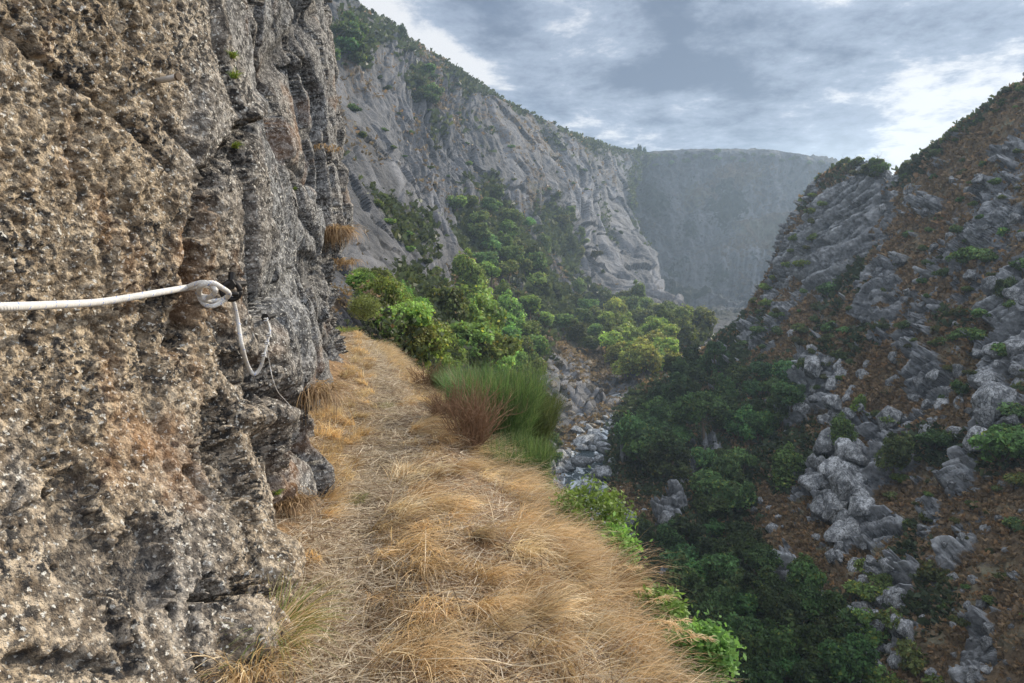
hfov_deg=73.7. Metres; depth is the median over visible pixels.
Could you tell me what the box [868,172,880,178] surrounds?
shrub
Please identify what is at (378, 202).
shrub
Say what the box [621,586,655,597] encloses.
seed stalk
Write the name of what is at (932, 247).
rock
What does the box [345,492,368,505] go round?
grass tuft
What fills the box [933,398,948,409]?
rock
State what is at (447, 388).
broom bush
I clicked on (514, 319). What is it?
tree
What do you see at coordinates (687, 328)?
tree
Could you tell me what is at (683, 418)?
tree
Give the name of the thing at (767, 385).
tree
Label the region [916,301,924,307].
rock
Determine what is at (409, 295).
bush
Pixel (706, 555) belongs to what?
tree
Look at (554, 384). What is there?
rock
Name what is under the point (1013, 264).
shrub
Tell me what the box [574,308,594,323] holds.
tree
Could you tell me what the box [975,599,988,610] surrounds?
rock
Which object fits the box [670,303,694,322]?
tree
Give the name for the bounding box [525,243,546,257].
tree
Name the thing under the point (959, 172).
shrub
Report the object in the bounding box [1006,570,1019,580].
rock
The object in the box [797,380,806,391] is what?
rock
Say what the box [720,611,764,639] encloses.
tree
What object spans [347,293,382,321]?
leafy bush
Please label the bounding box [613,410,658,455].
tree
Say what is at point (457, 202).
tree
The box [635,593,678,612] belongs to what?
seed stalk
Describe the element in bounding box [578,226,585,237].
tree
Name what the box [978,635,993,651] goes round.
rock
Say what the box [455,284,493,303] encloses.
tree
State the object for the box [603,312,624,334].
tree
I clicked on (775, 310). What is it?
shrub
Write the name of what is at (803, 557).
oak tree
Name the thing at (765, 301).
shrub
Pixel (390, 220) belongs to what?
shrub
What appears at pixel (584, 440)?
boulder
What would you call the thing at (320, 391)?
dry tuft
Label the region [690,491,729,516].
tree
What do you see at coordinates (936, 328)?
shrub
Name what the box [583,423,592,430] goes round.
boulder
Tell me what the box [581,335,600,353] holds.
tree
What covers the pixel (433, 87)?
shrub
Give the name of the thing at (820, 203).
shrub
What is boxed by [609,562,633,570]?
seed stalk
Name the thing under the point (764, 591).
tree
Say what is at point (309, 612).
grass tuft
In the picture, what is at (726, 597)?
tree
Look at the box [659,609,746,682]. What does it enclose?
leafy bush
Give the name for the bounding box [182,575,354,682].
grass tuft
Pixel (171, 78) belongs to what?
steel peg
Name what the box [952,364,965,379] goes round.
rock
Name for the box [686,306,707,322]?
tree
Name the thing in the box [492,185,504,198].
tree
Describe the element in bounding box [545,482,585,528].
leafy bush
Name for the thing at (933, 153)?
shrub
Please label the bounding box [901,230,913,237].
shrub
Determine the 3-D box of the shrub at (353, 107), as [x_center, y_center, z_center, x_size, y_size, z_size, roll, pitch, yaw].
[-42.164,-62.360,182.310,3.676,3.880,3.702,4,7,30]
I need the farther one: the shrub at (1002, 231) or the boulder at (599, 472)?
the boulder at (599, 472)
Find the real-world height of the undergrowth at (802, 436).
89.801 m
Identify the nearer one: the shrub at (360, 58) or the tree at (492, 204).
the shrub at (360, 58)
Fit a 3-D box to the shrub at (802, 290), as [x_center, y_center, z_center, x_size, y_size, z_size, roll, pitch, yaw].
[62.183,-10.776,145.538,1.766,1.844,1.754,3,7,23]
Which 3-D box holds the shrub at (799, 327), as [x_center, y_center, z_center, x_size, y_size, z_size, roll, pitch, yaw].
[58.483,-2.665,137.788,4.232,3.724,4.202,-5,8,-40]
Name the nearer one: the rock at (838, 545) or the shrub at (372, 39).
the rock at (838, 545)
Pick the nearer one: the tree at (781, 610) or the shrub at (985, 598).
the shrub at (985, 598)
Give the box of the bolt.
[261,313,276,319]
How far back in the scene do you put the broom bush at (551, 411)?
8.17 m
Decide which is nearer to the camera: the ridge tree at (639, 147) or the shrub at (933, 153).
the shrub at (933, 153)
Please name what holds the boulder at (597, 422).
in the river
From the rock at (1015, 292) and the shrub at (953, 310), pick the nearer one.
the rock at (1015, 292)
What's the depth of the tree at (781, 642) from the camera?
58.56 m
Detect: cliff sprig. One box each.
[225,50,237,59]
[226,67,240,78]
[230,141,244,148]
[273,487,284,495]
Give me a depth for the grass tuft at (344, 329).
17.66 m
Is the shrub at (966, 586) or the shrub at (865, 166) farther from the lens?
the shrub at (865, 166)
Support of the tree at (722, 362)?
on the hillside at (847, 218)
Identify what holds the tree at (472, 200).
on the hillside at (626, 258)
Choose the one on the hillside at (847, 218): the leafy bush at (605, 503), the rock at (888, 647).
the rock at (888, 647)
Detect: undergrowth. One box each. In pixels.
[329,0,714,384]
[602,90,1023,682]
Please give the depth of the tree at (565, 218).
366.29 m
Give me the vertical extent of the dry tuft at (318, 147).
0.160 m
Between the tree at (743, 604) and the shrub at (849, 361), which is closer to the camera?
the tree at (743, 604)
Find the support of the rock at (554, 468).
on the hillside at (626, 258)
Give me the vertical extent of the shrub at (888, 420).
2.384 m
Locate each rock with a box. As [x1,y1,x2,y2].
[548,381,556,387]
[548,459,555,474]
[555,474,563,480]
[556,449,566,462]
[556,462,567,472]
[561,402,572,409]
[567,382,577,387]
[568,411,574,416]
[586,383,595,392]
[750,506,757,512]
[787,329,793,336]
[792,402,809,413]
[793,352,800,359]
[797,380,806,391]
[797,473,822,491]
[807,453,817,468]
[808,395,817,402]
[809,384,816,392]
[809,498,827,521]
[811,534,819,540]
[812,494,823,501]
[813,440,823,455]
[814,427,835,452]
[815,455,825,466]
[816,413,830,424]
[820,357,832,368]
[820,477,830,490]
[821,492,847,523]
[822,394,841,411]
[822,489,833,497]
[823,516,862,542]
[824,376,837,390]
[824,463,844,480]
[825,548,835,562]
[827,410,839,416]
[832,358,844,371]
[832,508,848,523]
[833,478,862,504]
[833,541,844,551]
[834,437,851,461]
[834,549,843,562]
[835,369,847,379]
[839,407,856,420]
[841,389,853,402]
[842,461,862,474]
[843,442,869,464]
[847,557,857,571]
[848,496,874,517]
[851,437,865,447]
[851,601,872,609]
[852,488,869,496]
[854,472,867,483]
[855,369,868,379]
[856,403,864,411]
[857,574,868,582]
[858,542,867,549]
[862,561,879,575]
[863,360,871,367]
[865,555,876,565]
[871,593,882,606]
[871,619,885,631]
[876,644,885,651]
[878,203,887,212]
[878,558,894,573]
[882,589,892,600]
[883,587,906,606]
[884,643,893,653]
[885,374,899,386]
[887,651,905,669]
[888,351,899,363]
[889,587,897,593]
[889,618,900,637]
[890,614,897,625]
[891,254,906,266]
[896,603,905,611]
[896,619,913,640]
[902,288,910,295]
[903,183,913,194]
[907,390,923,401]
[912,377,927,392]
[915,498,922,506]
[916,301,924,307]
[917,524,925,530]
[918,423,930,433]
[921,399,931,408]
[922,208,928,212]
[924,667,936,675]
[925,369,939,380]
[926,416,937,424]
[929,244,938,252]
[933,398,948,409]
[941,541,947,548]
[944,387,953,396]
[945,232,952,239]
[946,426,961,440]
[946,479,955,489]
[946,572,958,580]
[948,176,957,183]
[949,622,957,627]
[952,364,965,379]
[953,395,963,408]
[957,532,964,541]
[962,269,976,281]
[962,425,986,450]
[962,472,969,481]
[963,186,971,192]
[963,600,970,610]
[964,407,971,413]
[965,671,974,682]
[967,574,977,584]
[968,665,978,672]
[971,174,983,182]
[972,347,984,357]
[973,371,999,387]
[973,406,996,427]
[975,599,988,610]
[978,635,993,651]
[979,524,990,535]
[979,665,992,674]
[981,224,990,229]
[981,276,998,289]
[981,342,998,357]
[981,357,991,362]
[981,621,997,635]
[987,155,997,161]
[993,360,999,367]
[994,515,1002,520]
[997,480,1005,486]
[1001,547,1007,552]
[1002,286,1023,304]
[1002,412,1019,425]
[1006,339,1023,356]
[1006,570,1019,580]
[1007,212,1020,223]
[1008,364,1021,375]
[1010,377,1023,388]
[1015,231,1023,241]
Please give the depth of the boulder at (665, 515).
90.53 m
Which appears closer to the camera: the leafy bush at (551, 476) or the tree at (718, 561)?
the leafy bush at (551, 476)
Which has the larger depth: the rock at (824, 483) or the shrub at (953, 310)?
the shrub at (953, 310)
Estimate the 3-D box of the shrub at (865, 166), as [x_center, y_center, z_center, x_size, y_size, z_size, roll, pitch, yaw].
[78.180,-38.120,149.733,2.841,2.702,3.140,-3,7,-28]
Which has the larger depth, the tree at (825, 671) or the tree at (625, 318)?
the tree at (625, 318)
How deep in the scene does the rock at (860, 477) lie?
85.25 m
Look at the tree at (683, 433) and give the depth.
115.55 m
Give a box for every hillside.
[327,0,690,463]
[613,72,1023,682]
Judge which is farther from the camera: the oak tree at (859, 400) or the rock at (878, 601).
the oak tree at (859, 400)
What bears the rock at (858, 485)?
on the hillside at (847, 218)
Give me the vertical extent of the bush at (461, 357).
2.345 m
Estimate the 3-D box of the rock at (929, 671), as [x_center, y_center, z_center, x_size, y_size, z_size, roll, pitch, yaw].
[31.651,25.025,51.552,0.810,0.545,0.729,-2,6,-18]
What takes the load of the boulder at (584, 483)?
in the river
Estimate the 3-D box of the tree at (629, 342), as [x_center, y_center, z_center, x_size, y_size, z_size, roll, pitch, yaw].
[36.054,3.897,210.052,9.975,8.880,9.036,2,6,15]
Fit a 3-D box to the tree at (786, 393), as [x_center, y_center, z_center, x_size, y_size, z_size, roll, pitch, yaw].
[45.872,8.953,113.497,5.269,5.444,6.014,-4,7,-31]
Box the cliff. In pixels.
[0,0,353,682]
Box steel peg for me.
[155,73,181,83]
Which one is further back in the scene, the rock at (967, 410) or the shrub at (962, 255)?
the shrub at (962, 255)
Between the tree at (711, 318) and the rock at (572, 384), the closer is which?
the rock at (572, 384)
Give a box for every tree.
[399,23,407,39]
[428,286,470,321]
[446,195,467,210]
[446,318,497,366]
[450,247,489,291]
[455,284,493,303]
[455,293,497,332]
[463,195,478,207]
[465,222,491,238]
[466,289,508,333]
[466,332,523,376]
[468,209,489,222]
[472,250,498,265]
[477,260,501,287]
[478,233,501,250]
[480,197,502,211]
[481,269,489,287]
[489,355,515,377]
[491,278,510,295]
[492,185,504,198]
[492,293,499,307]
[494,262,509,280]
[496,230,514,247]
[497,244,524,263]
[497,289,526,320]
[498,219,520,236]
[500,208,523,221]
[500,322,523,340]
[501,259,519,282]
[503,312,524,328]
[511,348,527,369]
[513,238,525,251]
[516,319,541,335]
[518,258,533,274]
[519,294,541,319]
[519,336,534,354]
[520,358,547,377]
[522,217,535,230]
[524,334,549,355]
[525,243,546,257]
[525,250,547,271]
[526,272,547,286]
[526,352,541,361]
[538,311,554,327]
[539,233,552,253]
[555,313,578,331]
[557,214,569,226]
[557,300,570,313]
[565,319,586,347]
[566,206,575,211]
[568,293,582,301]
[571,278,586,293]
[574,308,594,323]
[577,245,585,258]
[577,297,599,310]
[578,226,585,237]
[579,238,589,245]
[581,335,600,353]
[587,323,603,335]
[589,304,606,324]
[590,250,602,258]
[595,310,614,324]
[598,330,622,349]
[603,296,627,315]
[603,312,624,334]
[603,340,626,364]
[609,322,643,344]
[610,344,647,378]
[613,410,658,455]
[618,290,632,297]
[618,295,640,310]
[618,311,635,326]
[618,340,634,351]
[620,439,657,471]
[625,423,672,460]
[626,343,663,378]
[629,280,646,297]
[629,308,653,324]
[632,307,644,325]
[632,335,663,363]
[633,412,651,424]
[633,511,656,545]
[636,396,671,414]
[637,144,641,156]
[638,297,653,309]
[640,315,669,337]
[643,421,667,430]
[645,329,668,341]
[646,381,667,401]
[646,405,664,427]
[646,430,686,475]
[648,303,660,316]
[650,336,678,353]
[650,396,673,406]
[652,303,676,323]
[653,300,677,311]
[653,344,664,369]
[654,323,680,338]
[654,519,688,549]
[657,543,699,567]
[658,371,692,400]
[661,346,681,361]
[662,355,691,372]
[662,405,677,426]
[662,550,704,610]
[664,513,702,548]
[667,373,680,383]
[667,395,702,443]
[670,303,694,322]
[671,356,697,376]
[671,424,695,442]
[673,315,698,341]
[681,343,701,364]
[682,389,731,439]
[683,390,715,401]
[683,558,712,587]
[683,572,710,603]
[683,595,732,624]
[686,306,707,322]
[686,533,716,557]
[687,469,728,498]
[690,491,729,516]
[691,446,716,470]
[695,350,716,372]
[696,305,719,326]
[696,608,732,634]
[697,552,740,578]
[699,554,712,570]
[702,517,725,536]
[702,584,737,613]
[704,565,746,598]
[705,341,726,363]
[706,485,738,511]
[707,449,741,480]
[710,349,730,373]
[710,400,737,429]
[710,478,740,504]
[714,448,732,455]
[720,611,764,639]
[723,404,758,441]
[723,648,755,682]
[724,478,757,509]
[729,446,758,473]
[730,589,764,620]
[731,467,745,482]
[734,654,785,682]
[735,628,773,658]
[739,398,765,411]
[741,528,772,564]
[741,543,784,579]
[742,379,762,396]
[742,565,785,594]
[745,408,779,437]
[746,581,801,620]
[747,361,772,377]
[757,590,809,659]
[757,617,797,660]
[758,375,780,395]
[763,393,789,428]
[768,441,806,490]
[770,360,798,381]
[771,379,806,411]
[775,653,805,682]
[778,621,832,658]
[782,581,831,621]
[784,559,827,590]
[786,656,829,682]
[792,552,815,565]
[802,636,850,682]
[811,609,847,638]
[816,638,870,682]
[817,589,847,615]
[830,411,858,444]
[832,606,870,648]
[839,631,881,678]
[849,393,866,413]
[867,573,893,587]
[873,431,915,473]
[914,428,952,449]
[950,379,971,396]
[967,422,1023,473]
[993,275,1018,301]
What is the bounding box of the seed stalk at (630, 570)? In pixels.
[612,564,644,583]
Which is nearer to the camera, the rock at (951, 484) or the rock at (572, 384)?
the rock at (951, 484)
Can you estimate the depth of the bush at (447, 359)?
38.80 m
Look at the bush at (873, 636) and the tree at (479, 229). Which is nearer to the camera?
the bush at (873, 636)
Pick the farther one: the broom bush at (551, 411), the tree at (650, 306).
the tree at (650, 306)
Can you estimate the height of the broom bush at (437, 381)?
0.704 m
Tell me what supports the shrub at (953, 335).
on the hillside at (847, 218)
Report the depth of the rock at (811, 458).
94.57 m
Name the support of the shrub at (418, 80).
on the hillside at (626, 258)
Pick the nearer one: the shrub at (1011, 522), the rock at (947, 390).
the shrub at (1011, 522)
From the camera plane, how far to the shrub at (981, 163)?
110.72 m
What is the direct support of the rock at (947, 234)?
on the hillside at (847, 218)
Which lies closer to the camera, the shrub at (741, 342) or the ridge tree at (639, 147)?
the shrub at (741, 342)
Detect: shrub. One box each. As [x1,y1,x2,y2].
[331,21,365,40]
[332,19,350,36]
[333,30,360,54]
[335,48,340,60]
[341,9,358,21]
[346,20,359,33]
[347,50,366,66]
[347,103,362,111]
[349,36,368,51]
[357,17,368,34]
[358,131,366,137]
[366,36,376,43]
[374,198,383,207]
[383,85,391,89]
[383,217,396,223]
[405,241,415,251]
[405,352,449,391]
[409,72,426,86]
[411,88,426,99]
[412,68,426,75]
[414,386,467,425]
[417,79,441,94]
[419,62,436,73]
[419,257,432,263]
[420,368,527,455]
[423,90,439,107]
[429,72,439,77]
[432,144,441,149]
[712,148,721,153]
[734,340,746,345]
[749,297,756,304]
[749,324,767,334]
[756,353,766,361]
[757,297,772,307]
[758,283,772,289]
[758,344,767,348]
[768,312,784,318]
[771,326,783,334]
[772,307,780,312]
[781,261,791,267]
[785,381,796,388]
[787,233,797,242]
[790,336,806,347]
[791,257,810,267]
[791,321,808,333]
[794,357,804,370]
[799,288,807,292]
[803,207,814,216]
[806,233,817,240]
[807,191,816,197]
[807,218,814,225]
[807,347,815,353]
[808,315,821,322]
[809,298,822,310]
[810,385,820,389]
[815,330,834,343]
[816,278,835,298]
[817,201,827,205]
[818,160,825,166]
[820,320,837,331]
[820,362,830,366]
[820,373,827,378]
[826,345,849,359]
[835,324,848,332]
[835,373,844,379]
[836,156,851,166]
[845,358,855,365]
[847,156,864,165]
[848,170,860,177]
[859,169,868,177]
[860,163,869,172]
[865,410,879,419]
[868,154,884,165]
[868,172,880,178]
[869,162,877,171]
[870,162,891,176]
[872,320,889,328]
[878,415,900,424]
[882,491,898,499]
[889,471,915,482]
[893,320,910,331]
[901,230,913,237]
[902,517,914,527]
[903,342,911,348]
[913,456,921,461]
[914,559,950,583]
[916,276,927,283]
[918,243,928,253]
[918,511,932,523]
[921,259,934,267]
[922,491,933,496]
[924,149,939,157]
[924,227,934,231]
[927,336,946,346]
[929,173,938,178]
[930,324,942,332]
[931,267,948,277]
[935,601,951,608]
[939,137,946,143]
[939,430,956,444]
[942,362,956,371]
[945,241,978,269]
[945,329,962,341]
[947,613,970,626]
[948,127,957,131]
[948,517,959,523]
[949,220,963,235]
[949,303,969,315]
[955,194,964,201]
[957,168,967,175]
[957,324,986,343]
[960,584,970,589]
[961,284,974,292]
[962,368,976,374]
[964,499,977,508]
[967,200,977,207]
[971,306,990,317]
[972,247,998,261]
[974,213,983,218]
[978,161,986,166]
[981,595,997,605]
[984,547,995,553]
[985,272,996,275]
[986,177,1001,187]
[990,342,1007,357]
[991,484,1003,491]
[991,569,1008,580]
[996,194,1007,199]
[996,225,1009,236]
[996,399,1023,417]
[998,99,1007,105]
[1000,84,1011,94]
[1001,514,1023,531]
[1002,297,1015,310]
[1002,468,1023,485]
[1008,254,1023,276]
[1009,381,1023,390]
[1012,147,1022,154]
[1014,85,1023,91]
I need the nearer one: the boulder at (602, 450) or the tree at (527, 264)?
the boulder at (602, 450)
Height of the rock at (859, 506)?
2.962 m
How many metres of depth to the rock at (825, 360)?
119.13 m
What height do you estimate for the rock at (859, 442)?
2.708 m
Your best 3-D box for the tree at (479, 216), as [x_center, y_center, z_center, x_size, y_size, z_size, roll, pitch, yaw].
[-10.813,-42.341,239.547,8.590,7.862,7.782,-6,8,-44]
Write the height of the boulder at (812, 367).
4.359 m
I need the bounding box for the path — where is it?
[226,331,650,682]
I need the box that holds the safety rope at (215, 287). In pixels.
[0,280,231,311]
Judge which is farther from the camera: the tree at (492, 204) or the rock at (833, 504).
the tree at (492, 204)
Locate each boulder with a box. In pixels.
[556,466,562,473]
[563,460,571,465]
[564,449,571,456]
[565,466,574,470]
[568,456,594,466]
[571,426,584,433]
[573,434,594,447]
[577,444,587,450]
[581,477,595,488]
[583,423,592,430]
[587,429,600,440]
[587,445,596,450]
[591,465,611,479]
[594,420,603,425]
[594,455,603,462]
[595,441,609,450]
[599,447,609,454]
[624,511,637,524]
[657,510,673,526]
[658,567,667,572]
[765,523,777,533]
[804,355,820,379]
[817,456,842,474]
[827,468,860,501]
[875,406,902,430]
[970,380,1016,418]
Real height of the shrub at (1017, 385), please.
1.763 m
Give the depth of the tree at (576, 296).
283.70 m
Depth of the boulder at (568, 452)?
124.71 m
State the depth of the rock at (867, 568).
67.54 m
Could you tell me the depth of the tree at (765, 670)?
55.76 m
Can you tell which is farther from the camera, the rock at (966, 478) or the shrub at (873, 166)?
the shrub at (873, 166)
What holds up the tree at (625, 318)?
on the hillside at (626, 258)
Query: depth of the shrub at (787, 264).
160.41 m
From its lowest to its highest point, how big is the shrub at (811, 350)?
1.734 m
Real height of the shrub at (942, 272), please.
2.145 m
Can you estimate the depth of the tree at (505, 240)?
241.55 m
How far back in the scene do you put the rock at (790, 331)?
140.51 m
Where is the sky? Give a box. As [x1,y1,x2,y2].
[359,0,1023,176]
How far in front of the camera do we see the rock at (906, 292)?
109.84 m
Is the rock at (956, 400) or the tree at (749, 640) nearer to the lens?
the tree at (749, 640)
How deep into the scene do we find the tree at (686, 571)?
69.73 m
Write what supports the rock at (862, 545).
on the hillside at (847, 218)
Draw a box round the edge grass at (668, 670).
[371,338,741,682]
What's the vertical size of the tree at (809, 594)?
5.508 m
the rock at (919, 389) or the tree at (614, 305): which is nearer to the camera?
the rock at (919, 389)
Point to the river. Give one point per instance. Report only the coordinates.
(576, 475)
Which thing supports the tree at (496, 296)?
on the hillside at (626, 258)
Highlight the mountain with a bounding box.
[634,148,837,333]
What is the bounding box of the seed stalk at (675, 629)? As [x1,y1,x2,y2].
[648,624,696,640]
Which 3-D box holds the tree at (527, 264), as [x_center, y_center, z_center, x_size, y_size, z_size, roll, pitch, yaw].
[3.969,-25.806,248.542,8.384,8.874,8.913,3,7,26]
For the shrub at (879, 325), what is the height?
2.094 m
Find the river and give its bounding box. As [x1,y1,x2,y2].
[561,334,713,677]
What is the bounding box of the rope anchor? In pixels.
[219,272,246,301]
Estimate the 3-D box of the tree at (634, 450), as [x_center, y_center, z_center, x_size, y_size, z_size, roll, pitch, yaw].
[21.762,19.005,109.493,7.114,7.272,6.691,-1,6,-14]
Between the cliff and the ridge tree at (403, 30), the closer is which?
the cliff
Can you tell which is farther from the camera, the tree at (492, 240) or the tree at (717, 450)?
the tree at (492, 240)
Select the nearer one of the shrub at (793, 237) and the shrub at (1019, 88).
the shrub at (1019, 88)
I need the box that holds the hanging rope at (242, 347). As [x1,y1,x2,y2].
[231,296,271,375]
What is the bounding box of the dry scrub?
[331,6,686,480]
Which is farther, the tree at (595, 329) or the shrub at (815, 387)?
the tree at (595, 329)
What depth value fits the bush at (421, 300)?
54.26 m
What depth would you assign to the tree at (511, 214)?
278.41 m
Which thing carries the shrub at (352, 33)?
on the hillside at (626, 258)
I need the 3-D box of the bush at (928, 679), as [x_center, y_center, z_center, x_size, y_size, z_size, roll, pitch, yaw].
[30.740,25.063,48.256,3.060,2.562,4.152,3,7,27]
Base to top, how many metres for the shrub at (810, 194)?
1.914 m
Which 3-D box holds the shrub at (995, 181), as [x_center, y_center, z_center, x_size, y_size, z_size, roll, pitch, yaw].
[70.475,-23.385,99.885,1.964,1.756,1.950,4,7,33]
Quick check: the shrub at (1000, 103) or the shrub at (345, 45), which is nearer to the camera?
the shrub at (1000, 103)
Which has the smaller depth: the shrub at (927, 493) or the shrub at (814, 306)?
the shrub at (927, 493)
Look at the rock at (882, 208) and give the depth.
141.25 m
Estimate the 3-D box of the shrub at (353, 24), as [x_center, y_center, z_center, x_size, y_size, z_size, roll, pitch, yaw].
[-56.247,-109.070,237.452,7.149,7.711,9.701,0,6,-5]
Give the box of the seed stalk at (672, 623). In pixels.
[639,616,679,631]
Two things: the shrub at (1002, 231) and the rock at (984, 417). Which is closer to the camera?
the rock at (984, 417)
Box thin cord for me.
[267,350,291,407]
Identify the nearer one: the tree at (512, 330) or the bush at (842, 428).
the bush at (842, 428)
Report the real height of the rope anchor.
0.139 m
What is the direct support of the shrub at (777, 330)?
on the hillside at (847, 218)
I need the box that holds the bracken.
[606,76,1023,682]
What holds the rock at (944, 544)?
on the hillside at (847, 218)
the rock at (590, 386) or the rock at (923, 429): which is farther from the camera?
the rock at (590, 386)
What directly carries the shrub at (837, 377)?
on the hillside at (847, 218)
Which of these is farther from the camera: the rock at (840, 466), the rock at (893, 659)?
the rock at (840, 466)
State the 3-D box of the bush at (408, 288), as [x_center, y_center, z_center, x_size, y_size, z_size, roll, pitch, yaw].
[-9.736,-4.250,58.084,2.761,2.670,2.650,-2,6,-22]
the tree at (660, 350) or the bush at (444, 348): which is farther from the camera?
the tree at (660, 350)
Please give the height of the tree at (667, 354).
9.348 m
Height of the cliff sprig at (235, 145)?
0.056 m
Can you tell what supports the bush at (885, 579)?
on the hillside at (847, 218)
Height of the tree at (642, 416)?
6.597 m
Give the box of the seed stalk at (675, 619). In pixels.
[647,615,692,637]
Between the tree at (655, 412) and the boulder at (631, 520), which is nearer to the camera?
the boulder at (631, 520)
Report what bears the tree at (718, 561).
on the hillside at (847, 218)
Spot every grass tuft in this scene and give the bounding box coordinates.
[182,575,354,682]
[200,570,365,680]
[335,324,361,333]
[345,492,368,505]
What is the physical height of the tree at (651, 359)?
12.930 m
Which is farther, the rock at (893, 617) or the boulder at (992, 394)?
the boulder at (992, 394)
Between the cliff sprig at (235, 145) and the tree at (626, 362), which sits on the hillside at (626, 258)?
the tree at (626, 362)
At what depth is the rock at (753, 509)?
98.51 m
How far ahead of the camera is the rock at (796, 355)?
130.15 m
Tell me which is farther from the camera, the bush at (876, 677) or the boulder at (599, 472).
the boulder at (599, 472)
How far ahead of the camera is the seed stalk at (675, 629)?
3.28 m
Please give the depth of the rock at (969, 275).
95.55 m
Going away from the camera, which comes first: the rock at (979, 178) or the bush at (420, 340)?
the bush at (420, 340)
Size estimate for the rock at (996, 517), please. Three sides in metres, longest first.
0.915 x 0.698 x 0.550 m
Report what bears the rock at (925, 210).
on the hillside at (847, 218)
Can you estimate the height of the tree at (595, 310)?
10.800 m
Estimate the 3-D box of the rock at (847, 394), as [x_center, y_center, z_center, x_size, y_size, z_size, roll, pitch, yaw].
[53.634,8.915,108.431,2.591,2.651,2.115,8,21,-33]
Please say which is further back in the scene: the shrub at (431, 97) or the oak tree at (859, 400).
the shrub at (431, 97)
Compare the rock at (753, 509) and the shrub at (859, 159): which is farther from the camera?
the shrub at (859, 159)
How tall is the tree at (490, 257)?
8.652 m
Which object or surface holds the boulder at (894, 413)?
on the hillside at (847, 218)
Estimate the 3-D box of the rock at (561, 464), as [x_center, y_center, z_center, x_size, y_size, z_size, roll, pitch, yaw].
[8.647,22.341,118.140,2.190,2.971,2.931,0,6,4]
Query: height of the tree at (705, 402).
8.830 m
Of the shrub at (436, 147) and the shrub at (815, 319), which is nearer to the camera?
the shrub at (815, 319)
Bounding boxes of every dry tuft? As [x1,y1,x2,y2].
[273,486,333,524]
[289,376,370,428]
[313,143,341,154]
[324,223,369,257]
[331,257,363,272]
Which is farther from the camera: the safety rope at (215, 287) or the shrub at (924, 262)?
the shrub at (924, 262)
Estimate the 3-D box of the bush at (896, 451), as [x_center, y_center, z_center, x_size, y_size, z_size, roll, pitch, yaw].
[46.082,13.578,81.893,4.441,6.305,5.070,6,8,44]
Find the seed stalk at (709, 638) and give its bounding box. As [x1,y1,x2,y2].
[657,633,718,656]
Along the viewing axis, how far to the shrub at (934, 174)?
127.91 m
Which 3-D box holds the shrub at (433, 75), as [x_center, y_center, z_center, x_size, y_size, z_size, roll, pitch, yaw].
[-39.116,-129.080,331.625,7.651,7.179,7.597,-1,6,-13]
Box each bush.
[344,270,377,289]
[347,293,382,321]
[353,267,371,272]
[353,282,407,300]
[357,270,412,317]
[359,266,391,279]
[373,297,435,339]
[391,277,414,295]
[393,322,444,360]
[401,318,454,371]
[405,292,418,305]
[413,296,430,308]
[425,365,482,396]
[428,355,459,372]
[430,348,561,448]
[431,362,509,412]
[438,320,451,338]
[449,332,458,355]
[451,346,467,364]
[478,423,563,486]
[482,384,572,454]
[530,460,559,488]
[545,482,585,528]
[548,465,638,538]
[549,427,559,439]
[551,450,562,461]
[554,438,563,446]
[587,511,652,567]
[603,560,658,604]
[628,579,695,645]
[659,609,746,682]
[841,574,889,601]
[851,554,872,576]
[851,607,875,625]
[859,622,890,647]
[861,661,900,682]
[872,606,902,629]
[880,671,914,682]
[894,637,929,675]
[921,672,950,682]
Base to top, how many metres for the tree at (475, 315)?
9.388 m
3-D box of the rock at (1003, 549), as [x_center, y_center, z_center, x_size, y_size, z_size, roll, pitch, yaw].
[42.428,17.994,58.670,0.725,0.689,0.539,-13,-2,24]
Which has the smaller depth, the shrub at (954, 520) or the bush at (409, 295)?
the bush at (409, 295)
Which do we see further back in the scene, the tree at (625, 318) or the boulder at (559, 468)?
the tree at (625, 318)
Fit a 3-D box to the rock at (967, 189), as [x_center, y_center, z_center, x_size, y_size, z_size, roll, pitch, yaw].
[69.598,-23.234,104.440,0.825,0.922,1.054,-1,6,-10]
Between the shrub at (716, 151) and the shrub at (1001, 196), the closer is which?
the shrub at (1001, 196)
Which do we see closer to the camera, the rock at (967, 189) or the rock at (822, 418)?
the rock at (967, 189)
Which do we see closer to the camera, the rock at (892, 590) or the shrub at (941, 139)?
the rock at (892, 590)
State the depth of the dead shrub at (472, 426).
6.55 m
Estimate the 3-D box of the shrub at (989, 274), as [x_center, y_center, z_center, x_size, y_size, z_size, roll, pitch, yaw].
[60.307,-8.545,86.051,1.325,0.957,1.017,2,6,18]
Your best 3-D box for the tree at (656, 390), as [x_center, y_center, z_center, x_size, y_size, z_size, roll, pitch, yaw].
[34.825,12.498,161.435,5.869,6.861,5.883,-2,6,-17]
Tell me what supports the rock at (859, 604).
on the hillside at (847, 218)
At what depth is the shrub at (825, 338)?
125.72 m
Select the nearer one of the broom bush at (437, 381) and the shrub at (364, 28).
the broom bush at (437, 381)
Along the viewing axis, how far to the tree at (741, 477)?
99.98 m
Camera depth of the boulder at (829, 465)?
88.00 m
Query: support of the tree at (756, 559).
on the hillside at (847, 218)
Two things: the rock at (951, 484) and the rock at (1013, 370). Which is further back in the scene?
the rock at (1013, 370)
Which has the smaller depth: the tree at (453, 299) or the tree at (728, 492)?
the tree at (453, 299)

